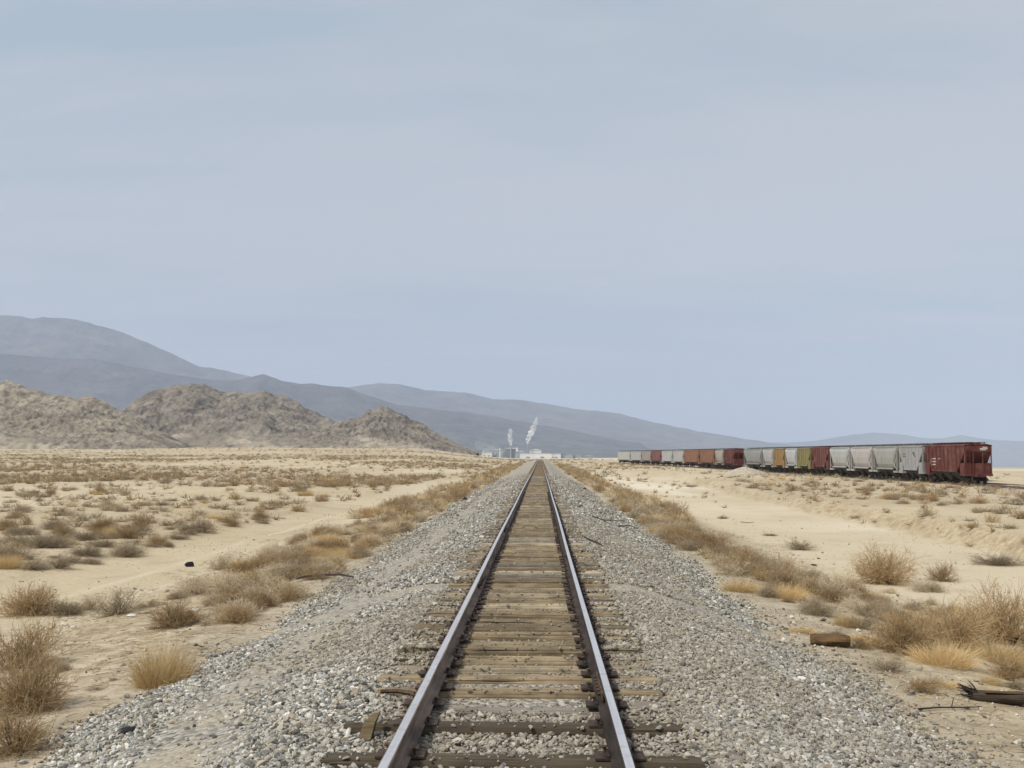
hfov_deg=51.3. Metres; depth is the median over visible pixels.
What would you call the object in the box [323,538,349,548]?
tumbleweed bush
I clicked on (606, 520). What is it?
dead stick
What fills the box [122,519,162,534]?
saltbush
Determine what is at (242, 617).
tumbleweed bush
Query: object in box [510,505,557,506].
railroad tie
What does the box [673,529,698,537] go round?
tumbleweed bush
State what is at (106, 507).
pale brush
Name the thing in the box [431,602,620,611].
railroad tie
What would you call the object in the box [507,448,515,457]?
plant building
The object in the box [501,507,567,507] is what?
railroad tie
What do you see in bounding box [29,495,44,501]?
saltbush
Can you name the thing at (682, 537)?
tumbleweed bush
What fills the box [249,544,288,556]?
pale brush
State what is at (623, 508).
tumbleweed bush
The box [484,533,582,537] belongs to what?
railroad tie
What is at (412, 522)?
pale brush
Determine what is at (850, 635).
dry grass tuft
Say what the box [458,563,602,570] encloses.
railroad tie
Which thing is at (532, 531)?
railroad tie
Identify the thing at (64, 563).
saltbush
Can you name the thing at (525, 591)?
railroad tie
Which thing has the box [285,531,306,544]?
saltbush
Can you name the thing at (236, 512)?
pale brush
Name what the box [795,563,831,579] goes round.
saltbush
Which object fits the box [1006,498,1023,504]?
scrub bush
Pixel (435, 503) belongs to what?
tumbleweed bush
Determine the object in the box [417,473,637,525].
ballast stones
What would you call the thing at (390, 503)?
tumbleweed bush
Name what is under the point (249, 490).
pale brush
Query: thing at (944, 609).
tumbleweed bush
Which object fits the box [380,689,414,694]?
rusty rod
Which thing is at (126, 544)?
pale brush
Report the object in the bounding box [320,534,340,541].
dry grass tuft
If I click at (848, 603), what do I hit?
pale brush
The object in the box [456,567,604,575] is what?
railroad tie
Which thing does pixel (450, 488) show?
tumbleweed bush
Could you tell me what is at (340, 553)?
dry grass tuft
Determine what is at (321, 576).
saltbush
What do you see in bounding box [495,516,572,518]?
railroad tie
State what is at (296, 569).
tumbleweed bush
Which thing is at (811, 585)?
tumbleweed bush
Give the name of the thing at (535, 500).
railroad tie
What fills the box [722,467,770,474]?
gravel pile
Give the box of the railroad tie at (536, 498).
[510,498,561,498]
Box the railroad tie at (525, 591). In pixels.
[442,585,608,592]
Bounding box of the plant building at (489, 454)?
[482,452,492,456]
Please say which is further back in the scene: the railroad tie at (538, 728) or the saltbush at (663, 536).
the saltbush at (663, 536)
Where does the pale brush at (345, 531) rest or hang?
on the ground
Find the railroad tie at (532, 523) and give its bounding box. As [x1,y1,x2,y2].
[491,521,576,524]
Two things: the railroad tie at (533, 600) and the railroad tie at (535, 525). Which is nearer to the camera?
the railroad tie at (533, 600)
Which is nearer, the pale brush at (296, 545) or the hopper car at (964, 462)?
the pale brush at (296, 545)
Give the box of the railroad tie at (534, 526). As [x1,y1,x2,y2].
[492,525,571,526]
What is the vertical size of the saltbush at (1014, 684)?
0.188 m
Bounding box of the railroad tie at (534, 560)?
[465,555,597,561]
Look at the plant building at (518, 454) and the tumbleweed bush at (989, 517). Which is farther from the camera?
the plant building at (518, 454)
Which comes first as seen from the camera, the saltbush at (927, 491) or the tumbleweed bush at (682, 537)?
the tumbleweed bush at (682, 537)
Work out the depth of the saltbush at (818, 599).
21.72 m
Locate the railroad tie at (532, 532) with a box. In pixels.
[487,529,578,532]
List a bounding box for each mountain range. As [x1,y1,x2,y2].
[0,315,250,379]
[0,354,654,457]
[346,383,796,449]
[771,433,1023,467]
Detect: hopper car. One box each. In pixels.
[618,451,631,462]
[630,450,647,463]
[642,450,657,464]
[651,450,668,464]
[662,450,674,465]
[673,449,687,465]
[684,449,707,466]
[699,449,722,467]
[715,448,732,468]
[724,448,746,468]
[744,447,773,470]
[763,447,784,471]
[774,447,796,472]
[785,447,810,472]
[797,446,821,473]
[811,446,843,474]
[830,445,865,476]
[851,445,889,477]
[873,444,915,479]
[898,443,941,480]
[924,442,992,483]
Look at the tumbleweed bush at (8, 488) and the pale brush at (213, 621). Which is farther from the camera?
the tumbleweed bush at (8, 488)
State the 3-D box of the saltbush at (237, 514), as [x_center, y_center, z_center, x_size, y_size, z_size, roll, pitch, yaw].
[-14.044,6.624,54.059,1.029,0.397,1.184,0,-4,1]
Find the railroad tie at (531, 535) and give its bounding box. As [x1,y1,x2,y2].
[483,532,581,536]
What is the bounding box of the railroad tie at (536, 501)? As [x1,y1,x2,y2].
[515,500,559,501]
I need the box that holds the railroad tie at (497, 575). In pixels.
[453,570,601,577]
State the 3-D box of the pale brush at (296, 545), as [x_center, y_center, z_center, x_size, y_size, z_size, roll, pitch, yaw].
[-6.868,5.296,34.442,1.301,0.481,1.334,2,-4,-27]
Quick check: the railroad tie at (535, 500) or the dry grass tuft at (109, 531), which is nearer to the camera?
the dry grass tuft at (109, 531)
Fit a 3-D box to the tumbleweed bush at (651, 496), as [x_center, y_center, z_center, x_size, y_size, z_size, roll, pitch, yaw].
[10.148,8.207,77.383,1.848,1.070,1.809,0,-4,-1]
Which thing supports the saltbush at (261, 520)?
on the ground
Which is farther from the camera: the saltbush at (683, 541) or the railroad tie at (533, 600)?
the saltbush at (683, 541)
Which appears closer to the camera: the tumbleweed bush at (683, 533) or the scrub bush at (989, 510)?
the tumbleweed bush at (683, 533)
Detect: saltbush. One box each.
[0,501,14,507]
[0,526,27,534]
[0,532,33,545]
[0,542,43,558]
[1,523,42,535]
[1,531,33,545]
[4,502,32,511]
[12,500,34,512]
[15,490,32,497]
[15,555,53,570]
[22,531,69,548]
[26,530,65,542]
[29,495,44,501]
[34,597,92,617]
[36,500,53,505]
[38,517,75,529]
[39,532,82,547]
[40,551,84,569]
[47,524,79,532]
[53,506,70,513]
[54,658,74,672]
[59,508,74,515]
[61,495,82,501]
[61,554,84,563]
[63,514,86,526]
[67,511,85,518]
[73,593,109,611]
[76,513,96,520]
[79,556,107,564]
[81,500,94,506]
[81,583,157,619]
[88,485,109,492]
[103,524,140,538]
[104,541,154,557]
[111,485,132,493]
[111,504,130,511]
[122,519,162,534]
[141,515,160,522]
[152,498,168,505]
[158,505,172,511]
[162,541,175,547]
[163,588,188,599]
[165,524,176,529]
[175,572,208,587]
[179,523,195,531]
[184,513,226,533]
[189,509,207,515]
[191,596,219,606]
[196,496,208,501]
[196,618,215,626]
[199,480,214,486]
[204,593,226,603]
[206,553,239,569]
[209,482,225,486]
[215,503,235,509]
[228,579,261,592]
[230,512,245,517]
[233,497,247,504]
[242,573,265,584]
[252,516,272,523]
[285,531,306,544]
[286,496,306,503]
[286,555,325,565]
[287,485,307,491]
[298,556,344,572]
[309,571,339,579]
[320,528,341,535]
[346,545,377,557]
[367,515,383,524]
[377,528,398,541]
[384,515,402,523]
[410,514,426,522]
[412,513,427,522]
[448,491,464,498]
[608,497,623,502]
[624,508,645,518]
[635,514,670,527]
[642,502,667,514]
[652,530,685,539]
[665,535,703,547]
[672,537,709,551]
[678,519,706,531]
[703,541,749,555]
[741,545,772,564]
[754,556,794,572]
[755,582,781,597]
[757,566,803,586]
[761,580,787,590]
[776,537,822,550]
[794,593,858,617]
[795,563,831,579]
[803,595,827,604]
[825,627,849,634]
[829,611,891,630]
[843,597,894,619]
[857,651,920,674]
[862,485,876,490]
[862,592,889,603]
[868,596,905,617]
[878,605,919,620]
[884,491,904,499]
[898,598,933,612]
[909,615,949,627]
[918,488,933,492]
[922,595,940,605]
[932,489,946,494]
[937,500,949,505]
[949,493,969,504]
[967,637,1005,651]
[971,507,985,512]
[990,505,1006,513]
[991,502,1017,513]
[999,521,1019,528]
[1001,679,1023,690]
[1004,643,1023,654]
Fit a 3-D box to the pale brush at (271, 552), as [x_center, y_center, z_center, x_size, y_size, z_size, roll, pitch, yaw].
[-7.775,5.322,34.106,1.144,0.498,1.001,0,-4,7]
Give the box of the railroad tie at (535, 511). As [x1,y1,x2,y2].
[497,511,569,512]
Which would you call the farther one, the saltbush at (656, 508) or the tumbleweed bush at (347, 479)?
the tumbleweed bush at (347, 479)
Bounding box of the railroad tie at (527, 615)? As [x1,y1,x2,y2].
[426,608,623,619]
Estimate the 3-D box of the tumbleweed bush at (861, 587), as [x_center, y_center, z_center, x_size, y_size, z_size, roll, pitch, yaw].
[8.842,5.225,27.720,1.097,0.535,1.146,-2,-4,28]
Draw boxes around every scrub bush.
[2,499,17,502]
[7,512,22,518]
[30,492,55,497]
[35,483,55,488]
[36,539,67,548]
[50,511,68,515]
[61,485,81,490]
[64,527,102,540]
[68,541,107,556]
[79,536,124,547]
[81,682,105,692]
[91,530,122,538]
[112,517,131,521]
[119,537,141,544]
[120,506,139,511]
[120,512,142,520]
[132,599,172,607]
[141,540,168,547]
[154,477,171,483]
[158,519,188,525]
[165,531,191,539]
[171,526,201,534]
[176,480,190,484]
[180,500,195,505]
[229,506,253,511]
[262,504,276,509]
[276,498,294,505]
[294,482,313,487]
[966,549,1023,566]
[971,506,993,511]
[980,490,994,493]
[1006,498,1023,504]
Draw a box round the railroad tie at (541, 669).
[387,656,644,673]
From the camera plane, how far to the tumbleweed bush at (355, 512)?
57.35 m
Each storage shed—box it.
[520,453,551,457]
[529,449,540,452]
[552,453,560,457]
[561,454,572,457]
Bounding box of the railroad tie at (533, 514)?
[496,513,571,514]
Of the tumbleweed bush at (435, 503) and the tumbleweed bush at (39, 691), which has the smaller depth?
the tumbleweed bush at (39, 691)
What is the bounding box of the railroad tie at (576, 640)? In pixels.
[409,633,643,646]
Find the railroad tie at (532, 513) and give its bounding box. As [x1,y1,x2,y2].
[498,513,567,513]
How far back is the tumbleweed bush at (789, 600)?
21.71 m
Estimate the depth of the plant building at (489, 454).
2671.85 m
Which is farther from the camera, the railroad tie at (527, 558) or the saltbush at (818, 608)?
the railroad tie at (527, 558)
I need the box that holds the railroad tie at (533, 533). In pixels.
[482,530,580,534]
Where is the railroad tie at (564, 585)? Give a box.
[449,581,604,590]
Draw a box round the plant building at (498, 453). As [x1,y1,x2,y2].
[490,449,504,457]
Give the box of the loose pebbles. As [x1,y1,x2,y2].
[0,502,1023,766]
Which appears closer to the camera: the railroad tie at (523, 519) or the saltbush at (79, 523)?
the railroad tie at (523, 519)
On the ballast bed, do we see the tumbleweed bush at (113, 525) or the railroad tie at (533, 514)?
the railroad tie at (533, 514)
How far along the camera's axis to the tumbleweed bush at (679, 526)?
39.80 m
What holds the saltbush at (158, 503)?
on the ground
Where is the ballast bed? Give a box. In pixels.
[50,459,947,767]
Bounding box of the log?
[955,679,1023,704]
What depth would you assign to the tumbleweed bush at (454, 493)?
74.47 m
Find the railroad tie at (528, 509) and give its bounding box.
[501,508,558,509]
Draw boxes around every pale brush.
[0,539,26,555]
[62,499,80,506]
[62,514,83,521]
[68,538,85,544]
[95,496,114,510]
[111,538,151,554]
[171,573,222,595]
[190,605,225,623]
[202,611,229,624]
[203,571,240,587]
[204,567,251,582]
[205,577,247,595]
[206,590,225,599]
[207,593,268,621]
[227,508,244,514]
[231,585,285,603]
[239,572,286,595]
[244,487,258,491]
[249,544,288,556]
[251,562,276,576]
[252,543,284,557]
[258,571,318,597]
[262,557,310,578]
[272,545,303,559]
[278,534,305,544]
[286,542,317,549]
[299,534,325,544]
[309,558,345,573]
[310,555,324,561]
[321,553,348,562]
[324,522,343,530]
[326,553,348,559]
[335,526,358,534]
[346,511,364,518]
[351,525,365,532]
[356,531,388,542]
[358,534,384,543]
[378,521,407,532]
[378,535,397,540]
[378,536,389,542]
[395,519,420,527]
[414,503,436,511]
[422,486,439,496]
[595,490,614,496]
[600,486,618,492]
[605,499,622,505]
[619,490,644,504]
[622,495,642,504]
[627,501,643,508]
[636,495,653,505]
[641,520,670,529]
[650,506,664,516]
[658,515,681,522]
[666,521,690,527]
[692,548,715,554]
[699,551,718,556]
[705,551,731,564]
[708,556,750,577]
[735,561,768,575]
[804,573,865,600]
[807,493,824,497]
[815,572,837,580]
[822,568,864,586]
[831,593,870,608]
[863,589,888,597]
[878,586,899,592]
[900,577,949,592]
[913,603,946,614]
[917,672,945,684]
[942,610,969,622]
[964,491,980,502]
[997,489,1013,495]
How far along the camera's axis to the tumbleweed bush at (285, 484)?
106.66 m
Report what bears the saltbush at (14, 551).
on the ground
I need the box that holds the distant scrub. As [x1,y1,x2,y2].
[0,447,1023,682]
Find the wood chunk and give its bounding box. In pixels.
[358,712,379,739]
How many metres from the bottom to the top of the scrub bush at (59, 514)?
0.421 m
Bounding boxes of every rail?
[377,459,538,767]
[541,459,635,767]
[609,462,1023,488]
[614,462,1023,486]
[698,466,1023,485]
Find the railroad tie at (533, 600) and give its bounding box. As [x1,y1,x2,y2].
[438,593,616,603]
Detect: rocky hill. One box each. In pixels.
[0,380,194,448]
[123,383,334,447]
[284,406,478,455]
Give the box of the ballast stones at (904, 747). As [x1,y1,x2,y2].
[14,588,998,767]
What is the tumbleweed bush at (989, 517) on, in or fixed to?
on the ground
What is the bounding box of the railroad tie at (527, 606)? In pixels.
[438,598,617,608]
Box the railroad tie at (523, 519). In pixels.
[495,517,573,520]
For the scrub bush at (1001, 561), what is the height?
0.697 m
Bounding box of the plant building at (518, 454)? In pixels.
[516,451,524,457]
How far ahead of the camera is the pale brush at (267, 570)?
27.55 m
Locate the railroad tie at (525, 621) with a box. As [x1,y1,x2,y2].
[421,613,627,624]
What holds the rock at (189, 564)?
on the ground
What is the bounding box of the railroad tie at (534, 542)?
[482,539,582,542]
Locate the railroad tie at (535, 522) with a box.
[493,521,573,522]
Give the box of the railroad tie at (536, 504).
[505,503,566,505]
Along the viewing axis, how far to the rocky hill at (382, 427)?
1336.12 m
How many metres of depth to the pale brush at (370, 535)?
36.30 m
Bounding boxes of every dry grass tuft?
[0,551,31,568]
[92,491,104,494]
[99,524,123,535]
[111,632,208,689]
[206,514,220,518]
[227,557,256,567]
[231,568,264,579]
[292,549,324,559]
[295,489,317,495]
[302,545,323,550]
[313,533,336,540]
[319,547,363,557]
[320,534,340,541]
[369,505,393,513]
[644,526,662,532]
[716,577,762,592]
[740,568,770,576]
[763,581,816,599]
[784,626,821,633]
[830,611,867,628]
[845,633,873,640]
[876,611,910,621]
[896,636,992,670]
[931,678,966,689]
[954,636,1023,665]
[975,673,1005,686]
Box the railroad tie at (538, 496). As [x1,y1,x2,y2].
[512,495,562,496]
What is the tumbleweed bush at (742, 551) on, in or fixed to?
on the ground
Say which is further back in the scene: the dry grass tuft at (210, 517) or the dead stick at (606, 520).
the dry grass tuft at (210, 517)
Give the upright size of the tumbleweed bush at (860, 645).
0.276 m
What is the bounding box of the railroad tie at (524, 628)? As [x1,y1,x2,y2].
[413,620,633,631]
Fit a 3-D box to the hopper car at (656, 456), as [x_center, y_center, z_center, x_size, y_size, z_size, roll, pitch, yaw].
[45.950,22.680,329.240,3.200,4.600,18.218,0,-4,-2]
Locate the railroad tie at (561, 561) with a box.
[462,557,595,563]
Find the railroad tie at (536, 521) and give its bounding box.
[505,519,568,521]
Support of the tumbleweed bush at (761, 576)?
on the ground
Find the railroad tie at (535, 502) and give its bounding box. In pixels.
[506,501,565,502]
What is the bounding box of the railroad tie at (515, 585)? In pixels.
[448,578,608,587]
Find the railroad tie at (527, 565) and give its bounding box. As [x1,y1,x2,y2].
[459,561,599,566]
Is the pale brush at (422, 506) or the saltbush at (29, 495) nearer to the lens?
the pale brush at (422, 506)
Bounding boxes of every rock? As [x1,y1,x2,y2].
[120,726,137,734]
[185,561,193,566]
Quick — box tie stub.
[810,633,850,646]
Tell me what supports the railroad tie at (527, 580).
on the ballast bed
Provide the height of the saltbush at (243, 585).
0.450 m
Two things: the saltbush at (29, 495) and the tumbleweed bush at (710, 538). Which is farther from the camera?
the saltbush at (29, 495)
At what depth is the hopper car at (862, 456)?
150.09 m
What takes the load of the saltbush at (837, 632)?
on the ground
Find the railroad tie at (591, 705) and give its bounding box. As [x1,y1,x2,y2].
[357,694,672,717]
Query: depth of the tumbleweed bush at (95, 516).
52.79 m
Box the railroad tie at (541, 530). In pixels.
[486,527,579,531]
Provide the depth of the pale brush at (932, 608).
25.40 m
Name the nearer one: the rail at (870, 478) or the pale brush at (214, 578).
the pale brush at (214, 578)
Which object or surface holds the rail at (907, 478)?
on the ground
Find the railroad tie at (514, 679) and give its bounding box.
[376,667,658,684]
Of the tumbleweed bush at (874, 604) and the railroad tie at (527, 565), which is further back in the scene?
the tumbleweed bush at (874, 604)
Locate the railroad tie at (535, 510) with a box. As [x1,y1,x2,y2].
[503,508,562,510]
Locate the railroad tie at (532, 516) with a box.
[497,516,572,516]
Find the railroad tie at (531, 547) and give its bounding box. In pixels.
[475,543,585,548]
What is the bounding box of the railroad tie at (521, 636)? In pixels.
[411,626,633,641]
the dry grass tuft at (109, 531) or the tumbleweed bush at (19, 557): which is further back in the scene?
the dry grass tuft at (109, 531)
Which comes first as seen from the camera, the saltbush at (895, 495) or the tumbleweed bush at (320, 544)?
the tumbleweed bush at (320, 544)
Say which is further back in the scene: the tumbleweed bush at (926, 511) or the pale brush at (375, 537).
the tumbleweed bush at (926, 511)
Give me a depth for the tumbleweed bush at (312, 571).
25.76 m
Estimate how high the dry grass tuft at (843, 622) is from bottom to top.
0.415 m
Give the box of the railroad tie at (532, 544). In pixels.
[476,540,586,546]
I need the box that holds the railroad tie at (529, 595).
[440,589,611,597]
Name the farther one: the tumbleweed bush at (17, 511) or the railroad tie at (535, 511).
the tumbleweed bush at (17, 511)
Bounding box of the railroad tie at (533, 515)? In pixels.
[498,514,570,515]
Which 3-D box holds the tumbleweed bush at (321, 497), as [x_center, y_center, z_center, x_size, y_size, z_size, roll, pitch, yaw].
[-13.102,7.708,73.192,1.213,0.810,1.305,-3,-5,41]
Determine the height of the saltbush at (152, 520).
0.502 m
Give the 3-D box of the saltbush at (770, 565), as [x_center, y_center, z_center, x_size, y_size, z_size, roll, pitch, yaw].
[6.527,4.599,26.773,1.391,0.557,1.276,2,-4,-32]
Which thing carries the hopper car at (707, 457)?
on the rail at (870, 478)
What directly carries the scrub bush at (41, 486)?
on the ground
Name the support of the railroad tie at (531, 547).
on the ballast bed
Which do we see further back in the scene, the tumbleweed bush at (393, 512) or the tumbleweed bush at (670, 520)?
the tumbleweed bush at (393, 512)
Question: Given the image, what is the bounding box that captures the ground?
[0,447,1023,767]
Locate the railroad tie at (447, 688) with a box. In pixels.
[374,679,662,699]
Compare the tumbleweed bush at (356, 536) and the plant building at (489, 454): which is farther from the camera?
the plant building at (489, 454)
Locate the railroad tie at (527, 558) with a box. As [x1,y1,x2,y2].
[465,553,588,558]
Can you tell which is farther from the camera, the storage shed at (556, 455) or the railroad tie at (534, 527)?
the storage shed at (556, 455)
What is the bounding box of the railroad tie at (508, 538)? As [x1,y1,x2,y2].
[479,535,582,539]
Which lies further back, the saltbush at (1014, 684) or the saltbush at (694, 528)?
the saltbush at (694, 528)
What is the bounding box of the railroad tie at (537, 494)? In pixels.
[512,494,561,494]
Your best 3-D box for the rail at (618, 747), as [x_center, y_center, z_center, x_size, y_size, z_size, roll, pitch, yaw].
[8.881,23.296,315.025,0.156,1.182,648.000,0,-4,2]
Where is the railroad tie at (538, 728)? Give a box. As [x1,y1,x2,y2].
[343,715,680,738]
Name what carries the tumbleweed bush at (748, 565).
on the ground
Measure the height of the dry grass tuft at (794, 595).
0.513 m
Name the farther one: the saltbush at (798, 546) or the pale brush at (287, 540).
the saltbush at (798, 546)
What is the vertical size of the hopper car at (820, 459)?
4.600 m
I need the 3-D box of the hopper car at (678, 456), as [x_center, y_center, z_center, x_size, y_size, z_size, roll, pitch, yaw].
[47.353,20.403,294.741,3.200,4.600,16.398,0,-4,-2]
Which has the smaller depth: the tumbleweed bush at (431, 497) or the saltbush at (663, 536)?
the saltbush at (663, 536)
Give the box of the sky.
[0,0,1023,442]
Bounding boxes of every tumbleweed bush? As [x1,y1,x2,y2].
[0,484,13,490]
[0,515,23,530]
[0,577,67,619]
[0,605,81,672]
[0,637,78,718]
[0,686,66,762]
[1,551,34,562]
[5,540,26,548]
[6,507,29,517]
[18,514,36,525]
[43,486,58,494]
[45,519,75,537]
[78,514,117,530]
[88,526,105,535]
[89,510,105,517]
[105,521,119,531]
[109,519,148,538]
[127,509,155,526]
[129,499,145,508]
[135,594,205,631]
[141,531,168,544]
[179,607,211,624]
[184,508,199,520]
[199,576,245,598]
[208,583,256,608]
[210,599,262,625]
[211,512,242,522]
[212,556,259,575]
[212,602,233,615]
[216,513,243,526]
[222,574,253,588]
[223,587,271,612]
[225,478,240,485]
[227,489,241,499]
[230,554,273,572]
[247,586,277,607]
[249,509,272,520]
[252,505,265,511]
[256,570,293,586]
[261,594,283,606]
[262,497,281,505]
[264,555,290,564]
[267,482,282,491]
[268,552,289,561]
[269,579,308,601]
[274,478,289,486]
[274,545,321,561]
[278,558,322,578]
[290,501,311,511]
[293,530,312,542]
[297,566,329,578]
[301,545,320,554]
[301,568,323,580]
[309,520,330,535]
[311,492,328,501]
[313,537,331,548]
[317,552,351,571]
[318,526,341,535]
[320,536,347,551]
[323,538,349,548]
[324,478,339,487]
[325,542,349,553]
[342,478,357,485]
[344,538,375,549]
[346,531,361,541]
[347,506,368,516]
[347,552,369,558]
[353,533,378,547]
[355,527,385,542]
[359,507,374,517]
[361,479,377,487]
[361,523,379,533]
[365,503,384,517]
[379,514,392,522]
[384,493,403,507]
[387,511,403,519]
[396,519,415,531]
[398,523,413,532]
[426,491,444,499]
[431,499,447,508]
[435,490,462,502]
[444,482,457,492]
[445,489,463,498]
[450,487,470,496]
[458,484,473,493]
[466,482,480,491]
[592,483,606,490]
[612,486,625,495]
[612,489,629,497]
[616,502,632,512]
[633,514,648,522]
[638,516,657,526]
[643,493,661,500]
[651,499,677,509]
[659,500,680,510]
[659,523,693,537]
[660,534,681,544]
[662,513,682,523]
[662,517,677,524]
[664,521,692,531]
[668,500,689,512]
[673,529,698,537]
[676,532,695,544]
[678,515,695,523]
[682,528,721,549]
[683,534,716,550]
[687,528,719,548]
[693,547,720,555]
[705,527,740,545]
[711,549,732,560]
[712,555,742,571]
[717,546,766,565]
[720,542,752,554]
[720,544,770,563]
[726,555,758,575]
[748,566,779,580]
[761,563,803,588]
[764,550,810,575]
[780,595,797,603]
[786,482,798,490]
[792,570,823,594]
[811,583,849,602]
[822,575,845,588]
[838,578,870,593]
[839,533,935,586]
[841,590,865,600]
[851,634,873,650]
[853,589,878,600]
[855,596,966,657]
[858,485,877,495]
[865,598,884,611]
[878,492,900,499]
[897,675,950,695]
[902,603,917,610]
[906,582,1022,651]
[910,502,938,514]
[917,603,954,623]
[922,560,963,581]
[923,603,956,615]
[926,492,941,501]
[949,572,1023,647]
[963,521,979,527]
[969,493,989,503]
[979,509,1001,522]
[979,652,1023,681]
[1004,506,1023,518]
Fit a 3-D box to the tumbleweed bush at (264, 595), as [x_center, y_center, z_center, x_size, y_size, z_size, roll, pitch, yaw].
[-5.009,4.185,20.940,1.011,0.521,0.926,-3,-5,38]
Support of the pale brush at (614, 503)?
on the ground
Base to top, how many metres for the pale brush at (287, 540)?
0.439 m
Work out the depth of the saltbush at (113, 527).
40.91 m
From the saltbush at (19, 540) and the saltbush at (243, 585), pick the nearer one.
the saltbush at (243, 585)
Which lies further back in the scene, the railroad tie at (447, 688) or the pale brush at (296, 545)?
the pale brush at (296, 545)
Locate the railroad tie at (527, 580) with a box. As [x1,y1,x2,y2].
[452,574,604,583]
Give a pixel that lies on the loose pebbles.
(980, 748)
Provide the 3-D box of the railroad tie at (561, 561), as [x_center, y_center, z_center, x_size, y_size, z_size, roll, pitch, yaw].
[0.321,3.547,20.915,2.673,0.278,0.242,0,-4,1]
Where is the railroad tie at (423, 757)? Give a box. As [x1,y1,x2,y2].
[320,743,704,767]
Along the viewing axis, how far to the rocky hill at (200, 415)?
1520.28 m
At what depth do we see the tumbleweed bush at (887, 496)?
77.60 m
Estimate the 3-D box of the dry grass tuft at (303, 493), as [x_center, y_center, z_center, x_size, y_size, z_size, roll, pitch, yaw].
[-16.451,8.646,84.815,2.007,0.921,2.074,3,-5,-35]
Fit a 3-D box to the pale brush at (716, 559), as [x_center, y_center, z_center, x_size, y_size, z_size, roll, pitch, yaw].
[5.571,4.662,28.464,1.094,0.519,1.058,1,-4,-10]
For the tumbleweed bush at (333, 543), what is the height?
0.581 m
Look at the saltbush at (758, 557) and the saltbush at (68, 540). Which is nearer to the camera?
the saltbush at (758, 557)
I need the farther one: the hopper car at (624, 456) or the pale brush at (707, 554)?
the hopper car at (624, 456)
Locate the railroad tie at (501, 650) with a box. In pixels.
[397,640,641,656]
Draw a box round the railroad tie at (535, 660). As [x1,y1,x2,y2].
[394,648,651,665]
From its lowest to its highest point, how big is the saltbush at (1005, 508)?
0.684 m
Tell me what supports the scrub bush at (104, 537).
on the ground
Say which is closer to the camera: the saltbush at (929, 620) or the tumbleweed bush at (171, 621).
the tumbleweed bush at (171, 621)
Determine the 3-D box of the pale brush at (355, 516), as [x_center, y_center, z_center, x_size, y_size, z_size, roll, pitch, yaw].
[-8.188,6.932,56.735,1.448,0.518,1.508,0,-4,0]
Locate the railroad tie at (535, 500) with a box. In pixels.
[511,499,559,500]
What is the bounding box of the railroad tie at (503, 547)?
[477,544,583,549]
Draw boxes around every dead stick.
[285,572,353,580]
[578,534,602,545]
[592,515,627,520]
[917,696,981,709]
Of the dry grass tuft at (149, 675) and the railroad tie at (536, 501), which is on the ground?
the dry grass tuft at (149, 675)
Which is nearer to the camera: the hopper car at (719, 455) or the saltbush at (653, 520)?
the saltbush at (653, 520)
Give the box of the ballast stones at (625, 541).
[259,504,777,630]
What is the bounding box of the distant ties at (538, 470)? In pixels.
[527,460,548,475]
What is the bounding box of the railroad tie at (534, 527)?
[488,527,577,528]
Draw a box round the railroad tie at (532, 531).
[499,528,566,531]
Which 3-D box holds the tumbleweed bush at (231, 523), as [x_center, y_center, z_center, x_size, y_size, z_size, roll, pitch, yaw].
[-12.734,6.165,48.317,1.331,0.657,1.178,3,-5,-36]
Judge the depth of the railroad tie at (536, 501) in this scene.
47.93 m
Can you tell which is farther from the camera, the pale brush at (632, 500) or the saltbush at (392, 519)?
the pale brush at (632, 500)
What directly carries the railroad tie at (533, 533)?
on the ballast bed
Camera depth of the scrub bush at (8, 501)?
72.08 m
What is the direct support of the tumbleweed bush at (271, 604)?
on the ground
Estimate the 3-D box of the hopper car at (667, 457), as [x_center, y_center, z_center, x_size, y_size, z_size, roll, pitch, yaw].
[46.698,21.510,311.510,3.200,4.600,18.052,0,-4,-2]
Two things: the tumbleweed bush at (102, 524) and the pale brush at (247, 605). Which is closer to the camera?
the pale brush at (247, 605)
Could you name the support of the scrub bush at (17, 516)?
on the ground
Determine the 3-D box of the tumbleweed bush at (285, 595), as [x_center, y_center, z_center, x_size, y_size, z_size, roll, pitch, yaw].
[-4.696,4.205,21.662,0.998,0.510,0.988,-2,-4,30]
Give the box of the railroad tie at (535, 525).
[488,524,576,526]
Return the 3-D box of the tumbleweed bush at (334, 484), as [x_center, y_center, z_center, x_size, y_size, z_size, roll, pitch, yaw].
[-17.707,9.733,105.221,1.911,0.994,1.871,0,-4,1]
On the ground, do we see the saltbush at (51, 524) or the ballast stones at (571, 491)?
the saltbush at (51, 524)
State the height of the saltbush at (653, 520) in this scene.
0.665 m
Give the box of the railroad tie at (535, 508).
[501,507,566,508]
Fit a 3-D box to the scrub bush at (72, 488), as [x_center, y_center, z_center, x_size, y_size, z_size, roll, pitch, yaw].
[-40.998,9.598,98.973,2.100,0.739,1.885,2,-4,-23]
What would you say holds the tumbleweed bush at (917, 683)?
on the ground
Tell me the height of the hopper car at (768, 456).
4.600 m
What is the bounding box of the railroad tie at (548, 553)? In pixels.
[499,549,587,553]
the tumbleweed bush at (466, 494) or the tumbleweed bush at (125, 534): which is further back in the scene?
the tumbleweed bush at (466, 494)
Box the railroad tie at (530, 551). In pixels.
[469,547,587,552]
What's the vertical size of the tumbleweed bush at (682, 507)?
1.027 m
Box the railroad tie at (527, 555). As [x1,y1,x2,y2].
[467,551,594,557]
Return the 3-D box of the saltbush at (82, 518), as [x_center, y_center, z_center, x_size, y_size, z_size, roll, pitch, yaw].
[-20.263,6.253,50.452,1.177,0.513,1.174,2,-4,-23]
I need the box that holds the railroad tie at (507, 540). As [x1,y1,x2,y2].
[478,537,577,541]
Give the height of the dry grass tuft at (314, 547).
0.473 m

